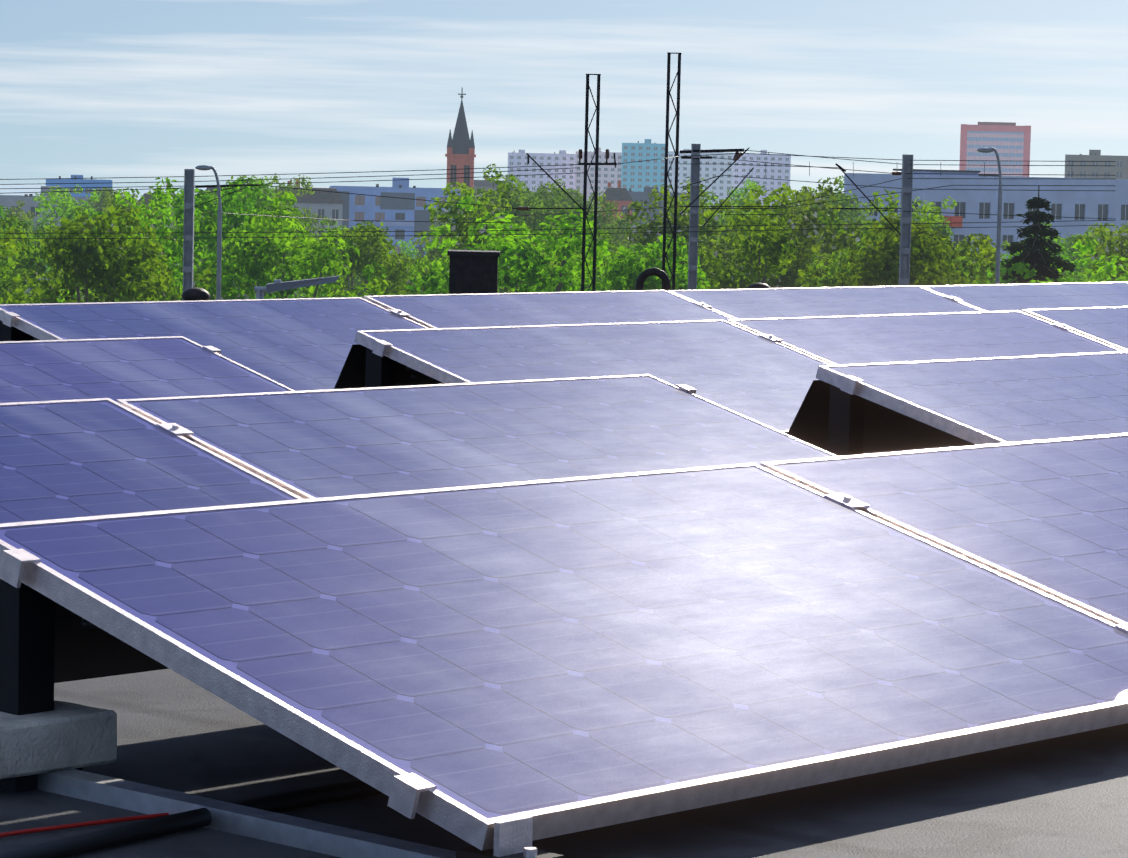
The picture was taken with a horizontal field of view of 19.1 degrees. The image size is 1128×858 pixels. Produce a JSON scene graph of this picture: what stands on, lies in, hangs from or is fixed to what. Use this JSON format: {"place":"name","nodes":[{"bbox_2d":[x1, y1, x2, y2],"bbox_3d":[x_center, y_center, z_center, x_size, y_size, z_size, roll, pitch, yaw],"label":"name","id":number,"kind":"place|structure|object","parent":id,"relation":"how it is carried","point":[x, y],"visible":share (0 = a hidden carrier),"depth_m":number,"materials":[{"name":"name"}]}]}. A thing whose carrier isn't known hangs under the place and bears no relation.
{"place":"outdoors","nodes":[
{"label":"outdoors","id":0,"kind":"place"},
{"bbox_2d":[0,183,717,299],"bbox_3d":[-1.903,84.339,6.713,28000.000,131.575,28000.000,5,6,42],"label":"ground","id":1,"kind":"structure","parent":0,"point":[13,191],"depth_m":7011.61,"materials":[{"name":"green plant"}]},
{"bbox_2d":[0,234,33,303],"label":"tree","id":2,"kind":"object","parent":1,"relation":"on","point":[5,277],"visible":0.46,"depth_m":150.53,"materials":[{"name":"green plant"}]},
{"bbox_2d":[0,200,34,272],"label":"tree","id":3,"kind":"object","parent":1,"relation":"on","point":[28,215],"visible":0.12,"depth_m":307.11,"materials":[{"name":"green plant"}]},
{"bbox_2d":[0,205,55,281],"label":"tree","id":4,"kind":"object","parent":1,"relation":"on","point":[2,213],"visible":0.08,"depth_m":205.69,"materials":[{"name":"green plant"}]},
{"bbox_2d":[0,186,99,292],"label":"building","id":5,"kind":"structure","parent":1,"relation":"on","point":[8,201],"depth_m":512.66,"materials":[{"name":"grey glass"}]},
{"bbox_2d":[19,184,82,279],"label":"tree","id":6,"kind":"object","parent":1,"relation":"on","point":[43,222],"visible":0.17,"depth_m":296.79,"materials":[{"name":"green plant"}]},
{"bbox_2d":[0,206,106,303],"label":"tree","id":7,"kind":"object","parent":1,"relation":"on","point":[30,257],"visible":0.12,"depth_m":160.33,"materials":[{"name":"green plant"}]},
{"bbox_2d":[9,189,101,295],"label":"tree","id":8,"kind":"object","parent":1,"relation":"on","point":[46,204],"visible":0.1,"depth_m":212.47,"materials":[{"name":"green plant"}]},
{"bbox_2d":[46,175,112,225],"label":"blue clad building","id":9,"kind":"structure","parent":1,"relation":"on","point":[100,183],"depth_m":809.69,"materials":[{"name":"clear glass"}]},
{"bbox_2d":[52,188,133,240],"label":"tree","id":10,"kind":"object","parent":1,"relation":"on","point":[96,204],"visible":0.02,"depth_m":345.67,"materials":[{"name":"green plant"}]},
{"bbox_2d":[0,204,216,303],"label":"tree","id":11,"kind":"object","parent":1,"relation":"on","point":[124,267],"visible":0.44,"depth_m":117.21,"materials":[{"name":"green plant"}]},
{"bbox_2d":[81,188,174,299],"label":"tree","id":12,"kind":"object","parent":1,"relation":"on","point":[107,205],"visible":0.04,"depth_m":209.85,"materials":[{"name":"green plant"}]},
{"bbox_2d":[56,177,261,302],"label":"tree","id":13,"kind":"object","parent":1,"relation":"on","point":[167,220],"visible":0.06,"depth_m":131.38,"materials":[{"name":"green plant"}]},
{"bbox_2d":[115,221,215,301],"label":"tree","id":14,"kind":"object","parent":1,"relation":"on","point":[166,238],"depth_m":169.90,"materials":[{"name":"green plant"}]},
{"bbox_2d":[136,184,196,212],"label":"old town house","id":15,"kind":"structure","parent":1,"relation":"on","point":[146,196],"depth_m":535.97,"materials":[{"name":"grey glass"}]},
{"bbox_2d":[198,176,294,294],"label":"tree","id":16,"kind":"object","parent":1,"relation":"on","point":[247,181],"visible":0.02,"depth_m":227.38,"materials":[{"name":"green plant"}]},
{"bbox_2d":[161,178,332,300],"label":"tree","id":17,"kind":"object","parent":1,"relation":"on","point":[208,209],"visible":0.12,"depth_m":157.87,"materials":[{"name":"green plant"}]},
{"bbox_2d":[248,175,302,236],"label":"tree","id":18,"kind":"object","parent":1,"relation":"on","point":[268,184],"depth_m":347.80,"materials":[{"name":"green plant"}]},
{"bbox_2d":[181,190,386,299],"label":"tree","id":19,"kind":"object","parent":1,"relation":"on","point":[329,260],"visible":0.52,"depth_m":131.73,"materials":[{"name":"green plant"}]},
{"bbox_2d":[269,173,335,297],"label":"tree","id":20,"kind":"object","parent":1,"relation":"on","point":[276,190],"visible":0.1,"depth_m":286.31,"materials":[{"name":"green plant"}]},
{"bbox_2d":[278,179,343,274],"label":"old town house","id":21,"kind":"structure","parent":1,"relation":"on","point":[322,203],"depth_m":587.45,"materials":[{"name":"grey concrete"}]},
{"bbox_2d":[299,216,397,297],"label":"tree","id":22,"kind":"object","parent":1,"relation":"on","point":[358,280],"visible":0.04,"depth_m":214.30,"materials":[{"name":"green plant"}]},
{"bbox_2d":[298,221,418,297],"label":"tree","id":23,"kind":"object","parent":1,"relation":"on","point":[370,251],"visible":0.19,"depth_m":175.14,"materials":[{"name":"green plant"}]},
{"bbox_2d":[329,177,464,262],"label":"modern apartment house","id":24,"kind":"structure","parent":1,"relation":"on","point":[364,207],"depth_m":597.91,"materials":[{"name":"blue concrete"}]},
{"bbox_2d":[338,191,450,243],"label":"modern apartment house cladding","id":25,"kind":"structure","parent":24,"relation":"attached to","point":[388,202],"depth_m":597.70,"materials":[{"name":"paint"}]},
{"bbox_2d":[365,278,448,294],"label":"bush","id":26,"kind":"object","parent":1,"relation":"on","point":[380,287],"depth_m":119.48,"materials":[{"name":"green plant"}]},
{"bbox_2d":[396,239,429,262],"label":"tree","id":27,"kind":"object","parent":1,"relation":"on","point":[410,252],"visible":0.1,"depth_m":288.06,"materials":[{"name":"green plant"}]},
{"bbox_2d":[406,255,448,293],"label":"tree","id":28,"kind":"object","parent":1,"relation":"on","point":[425,264],"visible":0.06,"depth_m":154.79,"materials":[{"name":"green plant"}]},
{"bbox_2d":[419,221,450,267],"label":"tree","id":29,"kind":"object","parent":1,"relation":"on","point":[431,239],"visible":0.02,"depth_m":338.59,"materials":[{"name":"green plant"}]},
{"bbox_2d":[445,87,475,187],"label":"church tower","id":30,"kind":"structure","parent":1,"relation":"on","point":[460,154],"depth_m":618.07,"materials":[{"name":"red brick"}]},
{"bbox_2d":[407,213,520,292],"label":"tree","id":31,"kind":"object","parent":1,"relation":"on","point":[434,253],"visible":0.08,"depth_m":203.09,"materials":[{"name":"green plant"}]},
{"bbox_2d":[474,176,507,194],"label":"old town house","id":32,"kind":"structure","parent":1,"relation":"on","point":[482,184],"depth_m":897.67,"materials":[{"name":"grey glass"}]},
{"bbox_2d":[400,174,588,292],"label":"tree","id":33,"kind":"object","parent":1,"relation":"on","point":[457,227],"visible":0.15,"depth_m":167.47,"materials":[{"name":"green plant"}]},
{"bbox_2d":[444,164,575,287],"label":"tree","id":34,"kind":"object","parent":1,"relation":"on","point":[516,202],"visible":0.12,"depth_m":221.23,"materials":[{"name":"green plant"}]},
{"bbox_2d":[404,193,621,294],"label":"tree","id":35,"kind":"object","parent":1,"relation":"on","point":[534,261],"visible":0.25,"depth_m":124.80,"materials":[{"name":"green plant"}]},
{"bbox_2d":[492,174,566,205],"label":"tree","id":36,"kind":"object","parent":1,"relation":"on","point":[524,188],"depth_m":314.24,"materials":[{"name":"green plant"}]},
{"bbox_2d":[507,150,575,197],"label":"housing block","id":37,"kind":"structure","parent":1,"relation":"on","point":[532,180],"depth_m":1545.27,"materials":[{"name":"white concrete"}]},
{"bbox_2d":[516,182,605,223],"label":"tree","id":38,"kind":"object","parent":1,"relation":"on","point":[577,193],"visible":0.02,"depth_m":305.21,"materials":[{"name":"green plant"}]},
{"bbox_2d":[506,223,645,292],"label":"tree","id":39,"kind":"object","parent":1,"relation":"on","point":[554,263],"visible":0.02,"depth_m":159.95,"materials":[{"name":"green plant"}]},
{"bbox_2d":[531,178,635,286],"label":"tree","id":40,"kind":"object","parent":1,"relation":"on","point":[605,219],"visible":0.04,"depth_m":247.29,"materials":[{"name":"green plant"}]},
{"bbox_2d":[575,148,621,224],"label":"housing block","id":41,"kind":"structure","parent":1,"relation":"on","point":[609,173],"depth_m":1515.49,"materials":[{"name":"white concrete"}]},
{"bbox_2d":[601,180,633,236],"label":"old town house","id":42,"kind":"structure","parent":1,"relation":"on","point":[621,197],"depth_m":638.71,"materials":[{"name":"red brick"}]},
{"bbox_2d":[608,218,646,245],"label":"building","id":43,"kind":"structure","parent":1,"relation":"on","point":[623,226],"depth_m":349.25,"materials":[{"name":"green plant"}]},
{"bbox_2d":[596,233,660,288],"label":"tree","id":44,"kind":"object","parent":1,"relation":"on","point":[626,244],"visible":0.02,"depth_m":226.79,"materials":[{"name":"green plant"}]},
{"bbox_2d":[555,234,710,290],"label":"bush","id":45,"kind":"object","parent":1,"relation":"on","point":[623,279],"visible":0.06,"depth_m":120.36,"materials":[{"name":"green plant"}]},
{"bbox_2d":[621,139,664,191],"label":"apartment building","id":46,"kind":"structure","parent":1,"relation":"on","point":[637,176],"depth_m":1475.06,"materials":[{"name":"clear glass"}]},
{"bbox_2d":[628,187,689,245],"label":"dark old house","id":47,"kind":"structure","parent":1,"relation":"on","point":[640,196],"depth_m":698.22,"materials":[{"name":"grey glass"}]},
{"bbox_2d":[597,177,761,288],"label":"tree","id":48,"kind":"object","parent":1,"relation":"on","point":[711,244],"visible":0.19,"depth_m":183.49,"materials":[{"name":"green plant"}]},
{"bbox_2d":[667,149,732,225],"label":"housing block","id":49,"kind":"structure","parent":1,"relation":"on","point":[715,167],"depth_m":1534.19,"materials":[{"name":"white concrete"}]},
{"bbox_2d":[678,183,793,288],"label":"tree","id":50,"kind":"object","parent":1,"relation":"on","point":[714,197],"visible":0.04,"depth_m":201.65,"materials":[{"name":"green plant"}]},
{"bbox_2d":[675,183,800,288],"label":"tree","id":51,"kind":"object","parent":1,"relation":"on","point":[776,246],"visible":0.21,"depth_m":132.68,"materials":[{"name":"green plant"}]},
{"bbox_2d":[725,178,774,246],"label":"tree","id":52,"kind":"object","parent":1,"relation":"on","point":[742,189],"visible":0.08,"depth_m":335.71,"materials":[{"name":"green plant"}]},
{"bbox_2d":[732,150,790,216],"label":"housing block","id":53,"kind":"structure","parent":1,"relation":"on","point":[780,171],"depth_m":1562.67,"materials":[{"name":"white concrete"}]},
{"bbox_2d":[761,188,823,287],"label":"tree","id":54,"kind":"object","parent":1,"relation":"on","point":[800,215],"depth_m":226.72,"materials":[{"name":"green plant"}]},
{"bbox_2d":[740,177,867,287],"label":"tree","id":55,"kind":"object","parent":1,"relation":"on","point":[790,277],"visible":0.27,"depth_m":170.16,"materials":[{"name":"green plant"}]},
{"bbox_2d":[785,189,880,263],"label":"tree","id":56,"kind":"object","parent":1,"relation":"on","point":[846,213],"visible":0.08,"depth_m":246.96,"materials":[{"name":"green plant"}]},
{"bbox_2d":[787,189,980,287],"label":"tree","id":57,"kind":"object","parent":1,"relation":"on","point":[830,280],"visible":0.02,"depth_m":163.09,"materials":[{"name":"green plant"}]},
{"bbox_2d":[796,212,995,287],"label":"tree","id":58,"kind":"object","parent":1,"relation":"on","point":[881,266],"visible":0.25,"depth_m":131.60,"materials":[{"name":"green plant"}]},
{"bbox_2d":[880,196,986,284],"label":"tree","id":59,"kind":"object","parent":1,"relation":"on","point":[948,231],"visible":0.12,"depth_m":216.78,"materials":[{"name":"green plant"}]},
{"bbox_2d":[940,233,1009,284],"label":"tree","id":60,"kind":"object","parent":1,"relation":"on","point":[965,244],"visible":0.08,"depth_m":172.30,"materials":[{"name":"green plant"}]},
{"bbox_2d":[844,173,1127,260],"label":"grey blue house","id":61,"kind":"structure","parent":1,"relation":"on","point":[1089,205],"depth_m":303.96,"materials":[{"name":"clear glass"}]},
{"bbox_2d":[893,169,998,176],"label":"building roof","id":62,"kind":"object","parent":61,"relation":"on","point":[957,172],"visible":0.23,"depth_m":303.41,"materials":[{"name":"grey metal"}]},
{"bbox_2d":[943,216,962,226],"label":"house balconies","id":63,"kind":"structure","parent":61,"relation":"attached to","point":[955,221],"depth_m":298.40,"materials":[{"name":"red"}]},
{"bbox_2d":[966,131,1023,176],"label":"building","id":64,"kind":"structure","parent":1,"relation":"on","point":[1008,147],"depth_m":1235.60,"materials":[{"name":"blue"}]},
{"bbox_2d":[959,122,1030,176],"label":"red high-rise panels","id":65,"kind":"object","parent":64,"relation":"attached to","point":[999,126],"visible":0.73,"depth_m":1234.91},
{"bbox_2d":[970,237,1094,284],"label":"tree","id":66,"kind":"object","parent":1,"relation":"on","point":[1083,261],"visible":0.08,"depth_m":168.35,"materials":[{"name":"green plant"}]},
{"bbox_2d":[1000,186,1074,283],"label":"spruce","id":67,"kind":"object","parent":1,"relation":"on","point":[1041,260],"visible":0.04,"depth_m":120.30,"materials":[{"name":"green plant"}]},
{"bbox_2d":[1008,261,1081,283],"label":"bush","id":68,"kind":"object","parent":1,"relation":"on","point":[1020,268],"depth_m":117.33,"materials":[{"name":"green plant"}]},
{"bbox_2d":[1021,222,1126,279],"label":"tree","id":69,"kind":"object","parent":1,"relation":"on","point":[1072,238],"visible":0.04,"depth_m":236.84,"materials":[{"name":"green plant"}]},
{"bbox_2d":[1047,237,1127,282],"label":"tree","id":70,"kind":"object","parent":1,"relation":"on","point":[1090,247],"visible":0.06,"depth_m":124.12,"materials":[{"name":"green plant"}]},
{"bbox_2d":[1065,150,1127,178],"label":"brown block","id":71,"kind":"structure","parent":1,"relation":"on","point":[1119,170],"depth_m":886.26,"materials":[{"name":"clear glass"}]},
{"bbox_2d":[1072,223,1127,281],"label":"tree","id":72,"kind":"object","parent":1,"relation":"on","point":[1116,246],"visible":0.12,"depth_m":173.44,"materials":[{"name":"green plant"}]},
{"bbox_3d":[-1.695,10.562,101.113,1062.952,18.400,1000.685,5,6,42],"label":"rail embankment","id":73,"kind":"structure","parent":1,"relation":"on","visible":0},
{"bbox_2d":[183,169,194,300],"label":"catenary pole","id":74,"kind":"object","parent":73,"relation":"on","point":[188,233],"visible":0.38,"depth_m":95.17,"materials":[{"name":"grey metal"}]},
{"bbox_2d":[195,165,221,299],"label":"street lamp","id":75,"kind":"object","parent":73,"relation":"on","point":[219,240],"visible":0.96,"depth_m":93.29,"materials":[{"name":"grey metal"}]},
{"bbox_2d":[581,74,600,290],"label":"lattice mast","id":76,"kind":"object","parent":73,"relation":"on","point":[595,198],"visible":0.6,"depth_m":96.62,"materials":[{"name":"black metal"}]},
{"bbox_2d":[661,52,681,289],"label":"lattice mast","id":77,"kind":"object","parent":73,"relation":"on","point":[666,170],"visible":0.5,"depth_m":102.52,"materials":[{"name":"black metal"}]},
{"bbox_2d":[688,144,700,289],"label":"catenary pole","id":78,"kind":"object","parent":73,"relation":"on","point":[693,236],"visible":0.35,"depth_m":107.62,"materials":[{"name":"grey metal"}]},
{"bbox_2d":[898,154,912,285],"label":"catenary pole","id":79,"kind":"object","parent":73,"relation":"on","point":[905,236],"visible":0.42,"depth_m":99.21,"materials":[{"name":"grey metal"}]},
{"bbox_2d":[0,150,1115,238],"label":"catenary wires","id":80,"kind":"object","parent":79,"relation":"attached to","point":[809,166],"visible":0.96,"depth_m":99.05,"materials":[{"name":"black metal"}]},
{"bbox_2d":[977,147,1001,283],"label":"street lamp","id":81,"kind":"object","parent":73,"relation":"on","point":[999,220],"visible":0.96,"depth_m":94.94,"materials":[{"name":"grey metal"}]},
{"bbox_2d":[0,337,917,857],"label":"pv string cables","id":82,"kind":"object","parent":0,"point":[152,825],"visible":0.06,"depth_m":4.14,"materials":[{"name":"black rubber"}]},
{"bbox_2d":[195,148,900,235],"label":"catenary fittings","id":83,"kind":"object","parent":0,"point":[735,158],"visible":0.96,"depth_m":99.39,"materials":[{"name":"grey metal"}]},
{"bbox_2d":[0,281,1127,857],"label":"flat roof","id":84,"kind":"structure","parent":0,"point":[1062,797],"depth_m":4.41,"materials":[{"name":"paint"}]},
{"bbox_2d":[0,700,116,778],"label":"ballast paver","id":85,"kind":"object","parent":84,"relation":"on","point":[62,735],"visible":0.94,"depth_m":4.40,"materials":[{"name":"concrete"}]},
{"bbox_2d":[181,287,209,300],"bbox_3d":[-1.902,-0.657,17.349,0.146,0.149,0.146,5,6,42],"label":"roof vent","id":86,"kind":"object","parent":84,"relation":"on","point":[192,294],"visible":0.52,"depth_m":17.29,"materials":[{"name":"metal"}]},
{"bbox_2d":[254,275,340,298],"bbox_3d":[-1.453,-0.745,18.306,0.469,0.192,0.150,1,5,-1],"label":"street lamp","id":87,"kind":"object","parent":84,"relation":"on","point":[277,285],"visible":0.81,"depth_m":18.25,"materials":[{"name":"metal"}]},
{"bbox_2d":[447,250,499,293],"bbox_3d":[-0.492,-0.794,18.242,0.284,0.345,0.284,1,5,-1],"label":"chimney","id":88,"kind":"object","parent":84,"relation":"on","point":[473,271],"visible":0.69,"depth_m":18.11,"materials":[{"name":"metal"}]},
{"bbox_2d":[0,296,1127,857],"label":"panel mounting frame","id":89,"kind":"object","parent":84,"relation":"on","point":[46,644],"visible":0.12,"depth_m":4.42,"materials":[{"name":"silver metal"}]},
{"bbox_2d":[0,336,294,402],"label":"solar panel","id":90,"kind":"object","parent":89,"relation":"attached to","point":[114,369],"visible":0.35,"depth_m":8.70,"materials":[{"name":"glass"}]},
{"bbox_2d":[0,398,302,523],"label":"solar panel","id":91,"kind":"object","parent":89,"relation":"on","point":[62,459],"visible":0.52,"depth_m":6.38,"materials":[{"name":"glass"}]},
{"bbox_2d":[0,297,429,390],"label":"solar panel","id":92,"kind":"object","parent":89,"relation":"on","point":[299,344],"visible":0.52,"depth_m":11.08,"materials":[{"name":"glass"}]},
{"bbox_2d":[116,374,836,498],"bbox_3d":[-0.005,0.080,7.118,0.990,0.034,1.650,24,19,39],"label":"solar panel","id":93,"kind":"object","parent":89,"relation":"on","point":[307,444],"visible":0.58,"depth_m":7.16,"materials":[{"name":"glass"}]},
{"bbox_2d":[364,290,732,328],"bbox_3d":[0.188,-0.333,12.301,0.990,0.034,1.650,25,19,39],"label":"solar panel","id":94,"kind":"object","parent":89,"relation":"attached to","point":[430,311],"visible":0.38,"depth_m":12.44,"materials":[{"name":"glass"}]},
{"bbox_2d":[0,463,1127,850],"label":"solar panel","id":95,"kind":"object","parent":89,"relation":"attached to","point":[554,657],"visible":1,"depth_m":4.58,"materials":[{"name":"glass"}]},
{"bbox_2d":[354,320,830,433],"bbox_3d":[0.306,-0.141,9.946,0.990,0.034,1.650,25,19,39],"label":"solar panel","id":96,"kind":"object","parent":89,"relation":"on","point":[743,371],"visible":0.5,"depth_m":10.01,"materials":[{"name":"glass"}]},
{"bbox_2d":[668,285,983,318],"bbox_3d":[1.311,-0.405,13.536,0.990,0.034,1.650,25,19,39],"label":"solar panel","id":97,"kind":"object","parent":89,"relation":"attached to","point":[801,302],"visible":0.4,"depth_m":13.69,"materials":[{"name":"glass"}]},
{"bbox_2d":[726,310,1121,364],"bbox_3d":[1.429,-0.213,11.180,0.990,0.033,1.650,25,19,39],"label":"solar panel","id":98,"kind":"object","parent":89,"relation":"attached to","point":[852,339],"visible":0.46,"depth_m":11.29,"materials":[{"name":"glass"}]},
{"bbox_2d":[760,433,1127,624],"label":"solar panel","id":99,"kind":"object","parent":89,"relation":"attached to","point":[1048,516],"visible":0.92,"depth_m":5.74,"materials":[{"name":"glass"}]},
{"bbox_2d":[816,351,1127,444],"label":"solar panel","id":100,"kind":"object","parent":89,"relation":"attached to","point":[982,401],"visible":0.88,"depth_m":8.64,"materials":[{"name":"glass"}]},
{"bbox_2d":[920,282,1127,310],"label":"solar panel","id":101,"kind":"object","parent":89,"relation":"on","point":[1002,297],"visible":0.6,"depth_m":14.84,"materials":[{"name":"glass"}]},
{"bbox_2d":[1021,306,1127,350],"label":"solar panel","id":102,"kind":"object","parent":89,"relation":"on","point":[1107,325],"visible":0.85,"depth_m":12.15,"materials":[{"name":"glass"}]},
{"bbox_2d":[635,268,670,290],"bbox_3d":[0.489,-0.750,18.449,0.193,0.270,0.044,1,5,-1],"label":"vent pipe","id":103,"kind":"object","parent":84,"relation":"on","point":[662,275],"visible":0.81,"depth_m":18.43,"materials":[{"name":"metal"}]},
{"bbox_2d":[747,283,770,288],"bbox_3d":[1.129,-0.763,19.427,0.146,0.169,0.146,5,6,42],"label":"roof vent","id":104,"kind":"object","parent":84,"relation":"on","point":[757,285],"visible":0.35,"depth_m":19.38,"materials":[{"name":"metal"}]},
{"bbox_2d":[0,0,1127,199],"label":"sky","id":105,"kind":"structure","parent":0,"point":[99,89],"materials":[{"name":"blue"}]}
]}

